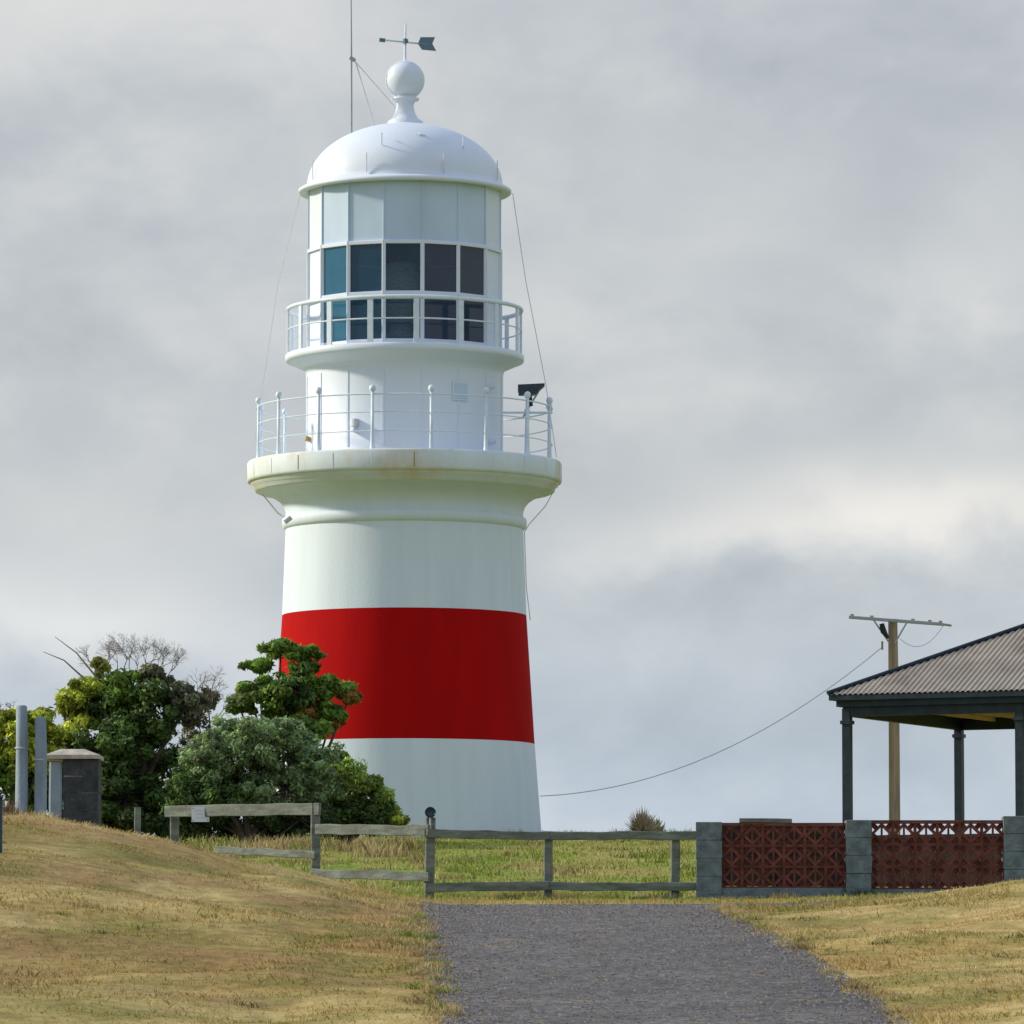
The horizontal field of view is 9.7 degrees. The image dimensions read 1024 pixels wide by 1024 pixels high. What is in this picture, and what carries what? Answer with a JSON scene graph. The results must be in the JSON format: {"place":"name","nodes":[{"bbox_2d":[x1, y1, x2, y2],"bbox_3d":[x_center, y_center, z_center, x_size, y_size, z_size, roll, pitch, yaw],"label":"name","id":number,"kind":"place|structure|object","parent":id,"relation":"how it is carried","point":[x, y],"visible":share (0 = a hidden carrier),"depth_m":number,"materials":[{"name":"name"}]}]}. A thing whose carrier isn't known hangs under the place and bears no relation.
{"place":"outdoors","nodes":[
{"label":"outdoors","id":0,"kind":"place"},
{"bbox_2d":[0,809,1023,1023],"bbox_3d":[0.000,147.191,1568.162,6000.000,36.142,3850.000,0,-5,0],"label":"ground","id":1,"kind":"structure","parent":0,"point":[226,961],"depth_m":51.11,"materials":[{"name":"beige plant"}]},
{"bbox_2d":[0,796,2,852],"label":"star picket","id":2,"kind":"object","parent":1,"relation":"on","point":[1,813],"visible":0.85,"depth_m":57.94,"materials":[{"name":"metal"}]},
{"bbox_2d":[3,798,21,814],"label":"dry grass tussock","id":3,"kind":"object","parent":1,"relation":"on","point":[7,808],"visible":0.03,"depth_m":69.97,"materials":[{"name":"beige plant"}]},
{"bbox_2d":[15,705,27,813],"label":"metal post","id":4,"kind":"object","parent":1,"relation":"on","point":[21,785],"visible":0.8,"depth_m":75.95,"materials":[{"name":"metal"}]},
{"bbox_2d":[13,803,33,815],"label":"dry grass tussock","id":5,"kind":"object","parent":1,"relation":"on","point":[18,811],"visible":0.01,"depth_m":70.98,"materials":[{"name":"beige plant"}]},
{"bbox_2d":[34,717,46,815],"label":"metal post","id":6,"kind":"object","parent":1,"relation":"on","point":[40,790],"visible":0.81,"depth_m":75.94,"materials":[{"name":"metal"}]},
{"bbox_2d":[0,699,101,813],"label":"coastal shrub","id":7,"kind":"object","parent":1,"relation":"on","point":[55,736],"visible":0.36,"depth_m":127.67,"materials":[{"name":"green plant"}]},
{"bbox_2d":[49,762,62,819],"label":"gate jamb","id":8,"kind":"object","parent":1,"relation":"on","point":[55,788],"visible":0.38,"depth_m":77.79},
{"bbox_2d":[62,759,101,826],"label":"stonework","id":9,"kind":"object","parent":1,"relation":"on","point":[82,791],"visible":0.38,"depth_m":77.80,"materials":[{"name":"stone"}]},
{"bbox_2d":[47,749,103,760],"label":"cap","id":10,"kind":"object","parent":9,"relation":"on","point":[69,754],"visible":0.86,"depth_m":77.82,"materials":[{"name":"concrete"}]},
{"bbox_2d":[44,632,205,838],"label":"coastal tree","id":11,"kind":"object","parent":1,"relation":"on","point":[135,766],"visible":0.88,"depth_m":131.72,"materials":[{"name":"green plant"}]},
{"bbox_2d":[134,807,140,834],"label":"wooden post","id":12,"kind":"object","parent":1,"relation":"on","point":[137,819],"visible":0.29,"depth_m":83.90,"materials":[{"name":"grey wood"}]},
{"bbox_2d":[142,665,252,842],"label":"coastal shrub","id":13,"kind":"object","parent":1,"relation":"on","point":[210,700],"visible":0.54,"depth_m":133.14,"materials":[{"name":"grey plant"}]},
{"bbox_2d":[159,713,341,844],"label":"grey green shrub","id":14,"kind":"object","parent":1,"relation":"on","point":[210,772],"visible":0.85,"depth_m":128.73,"materials":[{"name":"green plant"}]},
{"bbox_2d":[224,637,363,839],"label":"coastal tree","id":15,"kind":"object","parent":1,"relation":"on","point":[301,690],"visible":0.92,"depth_m":134.02,"materials":[{"name":"green plant"}]},
{"bbox_2d":[296,740,410,842],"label":"grey green shrub","id":16,"kind":"object","parent":1,"relation":"on","point":[379,806],"visible":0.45,"depth_m":136.55,"materials":[{"name":"green plant"}]},
{"bbox_2d":[247,0,561,836],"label":"lighthouse","id":17,"kind":"object","parent":1,"relation":"on","point":[403,488],"visible":0.99,"depth_m":148.37,"materials":[{"name":"white paint"}]},
{"bbox_2d":[164,803,695,898],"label":"timber fence","id":18,"kind":"object","parent":1,"relation":"on","point":[547,885],"visible":0.93,"depth_m":84.83,"materials":[{"name":"grey wood"}]},
{"bbox_2d":[192,807,208,821],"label":"notice sign","id":19,"kind":"object","parent":18,"relation":"attached to","point":[198,814],"visible":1,"depth_m":87.80,"materials":[{"name":"metal"}]},
{"bbox_2d":[425,807,435,828],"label":"round marker sign","id":20,"kind":"object","parent":18,"relation":"attached to","point":[430,812],"visible":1,"depth_m":84.83,"materials":[{"name":"metal"}]},
{"bbox_2d":[625,809,660,831],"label":"dry grass tussock","id":21,"kind":"object","parent":1,"relation":"on","point":[641,822],"visible":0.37,"depth_m":148.78,"materials":[{"name":"plant"}]},
{"bbox_2d":[654,816,665,831],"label":"dry grass tussock","id":22,"kind":"object","parent":1,"relation":"on","point":[662,826],"visible":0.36,"depth_m":149.88,"materials":[{"name":"beige plant"}]},
{"bbox_2d":[722,818,843,885],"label":"panel","id":23,"kind":"object","parent":1,"relation":"on","point":[769,835],"visible":0.13,"depth_m":86.78,"materials":[{"name":"red brick"}]},
{"bbox_2d":[695,816,1023,898],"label":"piers","id":24,"kind":"structure","parent":1,"relation":"on","point":[708,848],"depth_m":84.72,"materials":[{"name":"concrete"}]},
{"bbox_2d":[722,820,1002,898],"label":"breeze block wall","id":25,"kind":"structure","parent":1,"relation":"on","point":[753,892],"depth_m":84.78,"materials":[{"name":"concrete"}]},
{"bbox_2d":[721,822,1003,888],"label":"pierced blocks","id":26,"kind":"structure","parent":25,"relation":"on","point":[937,844],"depth_m":84.86,"materials":[{"name":"ceramic"}]},
{"bbox_2d":[849,614,951,834],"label":"utility pole","id":27,"kind":"object","parent":1,"relation":"on","point":[891,636],"visible":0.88,"depth_m":149.97,"materials":[{"name":"wood"}]},
{"bbox_2d":[540,625,943,796],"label":"power line","id":28,"kind":"object","parent":27,"relation":"attached to","point":[742,740],"visible":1,"depth_m":150.05,"materials":[{"name":"metal"}]},
{"bbox_2d":[826,623,1023,887],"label":"verandah shelter","id":29,"kind":"object","parent":1,"relation":"on","point":[977,684],"visible":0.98,"depth_m":99.85,"materials":[{"name":"metal"}]},
{"bbox_2d":[0,0,1023,834],"label":"sky","id":30,"kind":"structure","parent":0,"point":[773,250],"materials":[{"name":"grey"}]},
{"bbox_2d":[410,897,913,1023],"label":"road","id":31,"kind":"structure","parent":0,"point":[566,981],"depth_m":46.48,"materials":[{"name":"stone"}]}
]}

